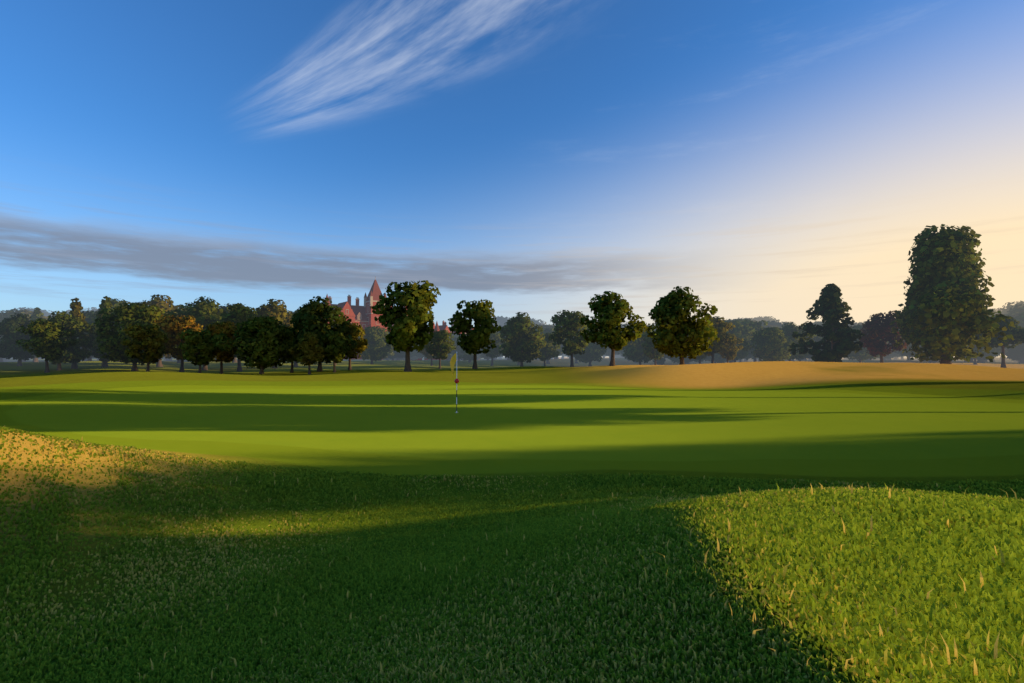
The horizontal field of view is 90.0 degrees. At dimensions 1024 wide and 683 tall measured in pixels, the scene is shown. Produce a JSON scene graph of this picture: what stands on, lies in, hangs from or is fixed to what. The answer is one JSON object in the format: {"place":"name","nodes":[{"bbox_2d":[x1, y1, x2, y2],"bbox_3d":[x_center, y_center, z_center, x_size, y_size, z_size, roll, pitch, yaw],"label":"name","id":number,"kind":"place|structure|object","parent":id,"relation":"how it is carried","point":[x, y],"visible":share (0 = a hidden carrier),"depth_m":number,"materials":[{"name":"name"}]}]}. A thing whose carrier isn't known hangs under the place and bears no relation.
{"place":"outdoors","nodes":[
{"label":"outdoors","id":0,"kind":"place"},
{"bbox_2d":[0,426,1023,682],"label":"grass","id":1,"kind":"structure","parent":0,"point":[926,622],"depth_m":2.86,"materials":[{"name":"green plant"}]},
{"bbox_2d":[0,357,1023,682],"bbox_3d":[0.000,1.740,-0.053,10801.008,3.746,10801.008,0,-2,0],"label":"terrain","id":2,"kind":"structure","parent":0,"point":[918,421],"depth_m":14.02,"materials":[{"name":"green plant"}]},
{"bbox_2d":[0,319,5,361],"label":"forest tree","id":3,"kind":"object","parent":2,"relation":"on","point":[1,359],"visible":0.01,"depth_m":156.84,"materials":[{"name":"green plant"}]},
{"bbox_2d":[0,313,40,365],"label":"tree","id":4,"kind":"object","parent":2,"relation":"on","point":[12,329],"visible":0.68,"depth_m":83.83,"materials":[{"name":"green plant"}]},
{"bbox_2d":[0,310,56,361],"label":"forest tree","id":5,"kind":"object","parent":2,"relation":"on","point":[7,315],"visible":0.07,"depth_m":158.18,"materials":[{"name":"green plant"}]},
{"bbox_2d":[16,307,55,314],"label":"forest tree","id":6,"kind":"object","parent":2,"relation":"on","point":[30,309],"visible":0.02,"depth_m":421.52,"materials":[{"name":"green plant"}]},
{"bbox_2d":[29,307,43,361],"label":"tree","id":7,"kind":"object","parent":2,"relation":"on","point":[36,314],"visible":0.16,"depth_m":119.81,"materials":[{"name":"green plant"}]},
{"bbox_2d":[17,320,75,372],"bbox_3d":[-56.210,0.683,61.930,5.077,6.619,4.625,0,-2,-8],"label":"tree","id":8,"kind":"object","parent":2,"relation":"on","point":[55,344],"visible":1,"depth_m":61.42,"materials":[{"name":"green plant"}]},
{"bbox_2d":[28,310,97,369],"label":"tree","id":9,"kind":"object","parent":2,"relation":"on","point":[70,323],"visible":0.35,"depth_m":69.84,"materials":[{"name":"green plant"}]},
{"bbox_2d":[67,297,94,368],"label":"tree","id":10,"kind":"object","parent":2,"relation":"on","point":[75,307],"visible":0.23,"depth_m":74.92,"materials":[{"name":"green plant"}]},
{"bbox_2d":[81,310,95,360],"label":"tree","id":11,"kind":"object","parent":2,"relation":"on","point":[85,316],"visible":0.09,"depth_m":108.71,"materials":[{"name":"green plant"}]},
{"bbox_2d":[86,296,114,367],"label":"tree","id":12,"kind":"object","parent":2,"relation":"on","point":[98,320],"visible":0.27,"depth_m":77.43,"materials":[{"name":"green plant"}]},
{"bbox_2d":[85,299,141,361],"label":"tree","id":13,"kind":"object","parent":2,"relation":"on","point":[92,312],"visible":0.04,"depth_m":96.77,"materials":[{"name":"green plant"}]},
{"bbox_2d":[91,301,180,370],"bbox_3d":[-48.092,-0.521,66.110,8.848,9.208,10.005,-1,-2,38],"label":"tree","id":14,"kind":"object","parent":2,"relation":"on","point":[123,319],"visible":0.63,"depth_m":63.82,"materials":[{"name":"green plant"}]},
{"bbox_2d":[120,322,168,371],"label":"tree","id":15,"kind":"object","parent":2,"relation":"on","point":[142,337],"visible":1,"depth_m":57.23,"materials":[{"name":"green plant"}]},
{"bbox_2d":[140,294,195,366],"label":"tree","id":16,"kind":"object","parent":2,"relation":"on","point":[167,306],"visible":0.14,"depth_m":89.67,"materials":[{"name":"green plant"}]},
{"bbox_2d":[154,313,202,371],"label":"tree","id":17,"kind":"object","parent":2,"relation":"on","point":[175,329],"visible":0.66,"depth_m":63.15,"materials":[{"name":"green plant"}]},
{"bbox_2d":[171,297,227,369],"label":"tree","id":18,"kind":"object","parent":2,"relation":"on","point":[202,314],"visible":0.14,"depth_m":78.75,"materials":[{"name":"green plant"}]},
{"bbox_2d":[180,329,222,372],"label":"tree","id":19,"kind":"object","parent":2,"relation":"on","point":[204,353],"visible":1,"depth_m":56.35,"materials":[{"name":"green plant"}]},
{"bbox_2d":[200,321,240,373],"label":"tree","id":20,"kind":"object","parent":2,"relation":"on","point":[221,331],"visible":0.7,"depth_m":59.50,"materials":[{"name":"green plant"}]},
{"bbox_2d":[211,303,261,371],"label":"tree","id":21,"kind":"object","parent":2,"relation":"on","point":[235,316],"visible":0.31,"depth_m":73.75,"materials":[{"name":"green plant"}]},
{"bbox_2d":[227,303,253,362],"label":"tree","id":22,"kind":"object","parent":2,"relation":"on","point":[237,304],"depth_m":114.62,"materials":[{"name":"green plant"}]},
{"bbox_2d":[224,315,288,373],"bbox_3d":[-28.038,0.472,58.269,6.636,6.906,7.504,0,-2,3],"label":"tree","id":23,"kind":"object","parent":2,"relation":"on","point":[259,336],"visible":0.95,"depth_m":56.16,"materials":[{"name":"green plant"}]},
{"bbox_2d":[252,299,294,368],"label":"tree","id":24,"kind":"object","parent":2,"relation":"on","point":[276,311],"visible":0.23,"depth_m":83.84,"materials":[{"name":"green plant"}]},
{"bbox_2d":[277,325,302,372],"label":"tree","id":25,"kind":"object","parent":2,"relation":"on","point":[290,358],"visible":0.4,"depth_m":59.05,"materials":[{"name":"green plant"}]},
{"bbox_2d":[285,310,301,366],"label":"tree","id":26,"kind":"object","parent":2,"relation":"on","point":[296,363],"visible":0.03,"depth_m":94.50,"materials":[{"name":"green plant"}]},
{"bbox_2d":[293,332,326,373],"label":"tree","id":27,"kind":"object","parent":2,"relation":"on","point":[307,345],"visible":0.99,"depth_m":55.59,"materials":[{"name":"green plant"}]},
{"bbox_2d":[283,296,352,371],"bbox_3d":[-22.128,-0.755,60.706,7.373,9.196,8.712,-1,-2,20],"label":"tree","id":28,"kind":"object","parent":2,"relation":"on","point":[317,314],"visible":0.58,"depth_m":58.95,"materials":[{"name":"green plant"}]},
{"bbox_2d":[322,331,352,372],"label":"tree","id":29,"kind":"object","parent":2,"relation":"on","point":[337,352],"visible":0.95,"depth_m":57.44,"materials":[{"name":"green plant"}]},
{"bbox_2d":[337,321,368,369],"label":"tree","id":30,"kind":"object","parent":2,"relation":"on","point":[357,332],"visible":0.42,"depth_m":65.50,"materials":[{"name":"green plant"}]},
{"bbox_2d":[355,326,389,364],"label":"tree","id":31,"kind":"object","parent":2,"relation":"on","point":[376,348],"visible":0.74,"depth_m":123.92,"materials":[{"name":"green plant"}]},
{"bbox_2d":[324,276,421,359],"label":"castle","id":32,"kind":"structure","parent":2,"relation":"on","point":[362,316],"depth_m":290.08,"materials":[{"name":"red brick"}]},
{"bbox_2d":[378,337,393,360],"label":"forest tree","id":33,"kind":"object","parent":2,"relation":"on","point":[390,350],"visible":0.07,"depth_m":161.14,"materials":[{"name":"green plant"}]},
{"bbox_2d":[385,337,405,359],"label":"forest tree","id":34,"kind":"object","parent":2,"relation":"on","point":[396,355],"visible":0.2,"depth_m":178.33,"materials":[{"name":"green plant"}]},
{"bbox_2d":[370,280,439,371],"bbox_3d":[-10.582,-1.624,55.176,7.996,10.414,8.350,-1,-2,28],"label":"tree","id":35,"kind":"object","parent":2,"relation":"on","point":[409,329],"visible":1,"depth_m":54.03,"materials":[{"name":"green plant"}]},
{"bbox_2d":[400,351,418,360],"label":"forest tree","id":36,"kind":"object","parent":2,"relation":"on","point":[412,357],"visible":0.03,"depth_m":230.44,"materials":[{"name":"green plant"}]},
{"bbox_2d":[413,345,429,359],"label":"forest tree","id":37,"kind":"object","parent":2,"relation":"on","point":[420,353],"visible":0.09,"depth_m":207.73,"materials":[{"name":"green plant"}]},
{"bbox_2d":[422,333,440,365],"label":"tree","id":38,"kind":"object","parent":2,"relation":"on","point":[426,353],"visible":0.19,"depth_m":124.29,"materials":[{"name":"green plant"}]},
{"bbox_2d":[427,330,455,368],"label":"tree","id":39,"kind":"object","parent":2,"relation":"on","point":[438,351],"visible":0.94,"depth_m":89.17,"materials":[{"name":"green plant"}]},
{"bbox_2d":[424,312,463,359],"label":"castle","id":40,"kind":"structure","parent":2,"relation":"on","point":[442,327],"depth_m":327.53,"materials":[{"name":"red brick"}]},
{"bbox_2d":[444,347,451,359],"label":"forest tree","id":41,"kind":"object","parent":2,"relation":"on","point":[447,357],"visible":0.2,"depth_m":193.86,"materials":[{"name":"green plant"}]},
{"bbox_2d":[450,352,458,412],"bbox_3d":[-2.039,1.492,18.134,0.335,2.260,0.166,1,-2,-20],"label":"golf flag","id":42,"kind":"object","parent":2,"relation":"on","point":[452,363],"visible":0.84,"depth_m":18.15,"materials":[{"name":"yellow fabric"}]},
{"bbox_2d":[447,342,464,360],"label":"forest tree","id":43,"kind":"object","parent":2,"relation":"on","point":[456,348],"visible":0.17,"depth_m":185.83,"materials":[{"name":"green plant"}]},
{"bbox_2d":[454,346,481,361],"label":"forest tree","id":44,"kind":"object","parent":2,"relation":"on","point":[469,358],"visible":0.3,"depth_m":162.20,"materials":[{"name":"green plant"}]},
{"bbox_2d":[446,297,506,368],"bbox_3d":[-4.233,-0.853,62.640,7.306,9.112,6.997,0,-2,0],"label":"tree","id":45,"kind":"object","parent":2,"relation":"on","point":[470,322],"visible":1,"depth_m":61.91,"materials":[{"name":"green plant"}]},
{"bbox_2d":[481,351,500,359],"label":"forest tree","id":46,"kind":"object","parent":2,"relation":"on","point":[483,355],"visible":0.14,"depth_m":208.24,"materials":[{"name":"green plant"}]},
{"bbox_2d":[479,330,503,365],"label":"tree","id":47,"kind":"object","parent":2,"relation":"on","point":[491,352],"visible":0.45,"depth_m":138.79,"materials":[{"name":"green plant"}]},
{"bbox_2d":[490,320,505,326],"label":"forest tree","id":48,"kind":"object","parent":2,"relation":"on","point":[492,323],"visible":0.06,"depth_m":408.60,"materials":[{"name":"green plant"}]},
{"bbox_2d":[485,316,511,358],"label":"forest tree","id":49,"kind":"object","parent":2,"relation":"on","point":[504,319],"visible":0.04,"depth_m":478.91,"materials":[{"name":"green plant"}]},
{"bbox_2d":[498,312,545,366],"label":"tree","id":50,"kind":"object","parent":2,"relation":"on","point":[528,332],"visible":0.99,"depth_m":102.49,"materials":[{"name":"green plant"}]},
{"bbox_2d":[511,318,547,324],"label":"forest tree","id":51,"kind":"object","parent":2,"relation":"on","point":[543,323],"visible":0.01,"depth_m":481.22,"materials":[{"name":"green plant"}]},
{"bbox_2d":[538,333,555,365],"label":"tree","id":52,"kind":"object","parent":2,"relation":"on","point":[549,350],"visible":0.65,"depth_m":118.96,"materials":[{"name":"green plant"}]},
{"bbox_2d":[542,326,562,363],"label":"forest tree","id":53,"kind":"object","parent":2,"relation":"on","point":[546,329],"visible":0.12,"depth_m":177.15,"materials":[{"name":"green plant"}]},
{"bbox_2d":[540,324,569,359],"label":"forest tree","id":54,"kind":"object","parent":2,"relation":"on","point":[552,326],"visible":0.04,"depth_m":228.20,"materials":[{"name":"grey plant"}]},
{"bbox_2d":[548,309,592,366],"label":"tree","id":55,"kind":"object","parent":2,"relation":"on","point":[571,323],"visible":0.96,"depth_m":94.62,"materials":[{"name":"green plant"}]},
{"bbox_2d":[574,322,608,366],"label":"tree","id":56,"kind":"object","parent":2,"relation":"on","point":[588,354],"visible":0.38,"depth_m":147.50,"materials":[{"name":"green plant"}]},
{"bbox_2d":[598,348,617,355],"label":"forest tree","id":57,"kind":"object","parent":2,"relation":"on","point":[609,353],"visible":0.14,"depth_m":231.52,"materials":[{"name":"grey plant"}]},
{"bbox_2d":[583,290,642,365],"bbox_3d":[10.483,-1.355,56.273,6.958,8.678,6.664,1,-2,-28],"label":"tree","id":58,"kind":"object","parent":2,"relation":"on","point":[608,313],"visible":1,"depth_m":54.98,"materials":[{"name":"green plant"}]},
{"bbox_2d":[619,320,654,364],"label":"tree","id":59,"kind":"object","parent":2,"relation":"on","point":[632,349],"visible":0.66,"depth_m":128.85,"materials":[{"name":"green plant"}]},
{"bbox_2d":[642,334,665,364],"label":"tree","id":60,"kind":"object","parent":2,"relation":"on","point":[649,350],"visible":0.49,"depth_m":108.81,"materials":[{"name":"green plant"}]},
{"bbox_2d":[652,351,667,364],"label":"forest tree","id":61,"kind":"object","parent":2,"relation":"on","point":[661,360],"visible":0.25,"depth_m":165.17,"materials":[{"name":"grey plant"}]},
{"bbox_2d":[646,286,718,364],"bbox_3d":[20.897,-1.598,62.866,8.295,10.345,9.801,0,-2,12],"label":"tree","id":62,"kind":"object","parent":2,"relation":"on","point":[677,332],"visible":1,"depth_m":60.79,"materials":[{"name":"green plant"}]},
{"bbox_2d":[665,355,709,363],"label":"forest tree","id":63,"kind":"object","parent":2,"relation":"on","point":[677,359],"visible":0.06,"depth_m":163.09,"materials":[{"name":"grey plant"}]},
{"bbox_2d":[695,343,709,363],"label":"tree","id":64,"kind":"object","parent":2,"relation":"on","point":[703,356],"visible":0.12,"depth_m":118.90,"materials":[{"name":"green plant"}]},
{"bbox_2d":[695,316,732,362],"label":"tree","id":65,"kind":"object","parent":2,"relation":"on","point":[718,347],"visible":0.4,"depth_m":98.43,"materials":[{"name":"green plant"}]},
{"bbox_2d":[712,354,726,362],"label":"forest tree","id":66,"kind":"object","parent":2,"relation":"on","point":[716,359],"visible":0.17,"depth_m":161.72,"materials":[{"name":"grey plant"}]},
{"bbox_2d":[719,332,743,362],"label":"tree","id":67,"kind":"object","parent":2,"relation":"on","point":[731,341],"visible":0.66,"depth_m":103.90,"materials":[{"name":"green plant"}]},
{"bbox_2d":[718,320,753,361],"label":"tree","id":68,"kind":"object","parent":2,"relation":"on","point":[738,328],"visible":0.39,"depth_m":137.36,"materials":[{"name":"green plant"}]},
{"bbox_2d":[721,318,752,362],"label":"forest tree","id":69,"kind":"object","parent":2,"relation":"on","point":[742,321],"depth_m":167.65,"materials":[{"name":"grey plant"}]},
{"bbox_2d":[733,317,760,360],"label":"forest tree","id":70,"kind":"object","parent":2,"relation":"on","point":[747,318],"depth_m":335.22,"materials":[{"name":"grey plant"}]},
{"bbox_2d":[744,318,772,361],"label":"tree","id":71,"kind":"object","parent":2,"relation":"on","point":[756,325],"visible":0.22,"depth_m":147.93,"materials":[{"name":"green plant"}]},
{"bbox_2d":[751,316,778,322],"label":"forest tree","id":72,"kind":"object","parent":2,"relation":"on","point":[766,317],"visible":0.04,"depth_m":473.64,"materials":[{"name":"grey plant"}]},
{"bbox_2d":[749,326,800,360],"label":"tree","id":73,"kind":"object","parent":2,"relation":"on","point":[775,346],"visible":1,"depth_m":117.72,"materials":[{"name":"green plant"}]},
{"bbox_2d":[766,320,785,326],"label":"forest tree","id":74,"kind":"object","parent":2,"relation":"on","point":[779,324],"visible":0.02,"depth_m":243.29,"materials":[{"name":"grey plant"}]},
{"bbox_2d":[779,322,809,360],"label":"tree","id":75,"kind":"object","parent":2,"relation":"on","point":[797,337],"visible":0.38,"depth_m":128.14,"materials":[{"name":"green plant"}]},
{"bbox_2d":[797,327,812,360],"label":"tree","id":76,"kind":"object","parent":2,"relation":"on","point":[807,352],"visible":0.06,"depth_m":148.60,"materials":[{"name":"green plant"}]},
{"bbox_2d":[800,321,818,359],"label":"forest tree","id":77,"kind":"object","parent":2,"relation":"on","point":[807,325],"visible":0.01,"depth_m":293.87,"materials":[{"name":"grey plant"}]},
{"bbox_2d":[805,283,877,361],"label":"tree","id":78,"kind":"object","parent":2,"relation":"on","point":[828,342],"visible":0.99,"depth_m":86.64,"materials":[{"name":"green plant"}]},
{"bbox_2d":[842,326,888,362],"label":"tree","id":79,"kind":"object","parent":2,"relation":"on","point":[859,357],"visible":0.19,"depth_m":137.93,"materials":[{"name":"green plant"}]},
{"bbox_2d":[873,354,896,359],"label":"forest tree","id":80,"kind":"object","parent":2,"relation":"on","point":[888,356],"visible":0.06,"depth_m":204.51,"materials":[{"name":"grey plant"}]},
{"bbox_2d":[860,313,910,362],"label":"tree","id":81,"kind":"object","parent":2,"relation":"on","point":[867,324],"visible":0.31,"depth_m":96.71,"materials":[{"name":"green plant"}]},
{"bbox_2d":[889,351,911,360],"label":"forest tree","id":82,"kind":"object","parent":2,"relation":"on","point":[907,356],"visible":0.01,"depth_m":194.09,"materials":[{"name":"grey plant"}]},
{"bbox_2d":[886,334,924,360],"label":"forest tree","id":83,"kind":"object","parent":2,"relation":"on","point":[905,353],"depth_m":171.07,"materials":[{"name":"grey plant"}]},
{"bbox_2d":[889,337,965,362],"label":"forest tree","id":84,"kind":"object","parent":2,"relation":"on","point":[913,353],"visible":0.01,"depth_m":154.09,"materials":[{"name":"green plant"}]},
{"bbox_2d":[863,223,1023,363],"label":"tree","id":85,"kind":"object","parent":2,"relation":"on","point":[956,310],"visible":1,"depth_m":75.69,"materials":[{"name":"green plant"}]},
{"bbox_2d":[970,345,986,364],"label":"tree","id":86,"kind":"object","parent":2,"relation":"on","point":[981,353],"visible":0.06,"depth_m":129.20,"materials":[{"name":"green plant"}]},
{"bbox_2d":[965,345,1008,362],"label":"forest tree","id":87,"kind":"object","parent":2,"relation":"on","point":[982,358],"visible":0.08,"depth_m":152.18,"materials":[{"name":"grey plant"}]},
{"bbox_2d":[977,316,1023,367],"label":"tree","id":88,"kind":"object","parent":2,"relation":"on","point":[1019,339],"visible":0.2,"depth_m":90.52,"materials":[{"name":"green plant"}]},
{"bbox_2d":[999,348,1023,362],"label":"forest tree","id":89,"kind":"object","parent":2,"relation":"on","point":[1014,354],"visible":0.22,"depth_m":163.05,"materials":[{"name":"grey plant"}]},
{"bbox_2d":[0,0,1023,356],"label":"sky","id":90,"kind":"structure","parent":0,"point":[533,157],"materials":[{"name":"blue"}]}
]}

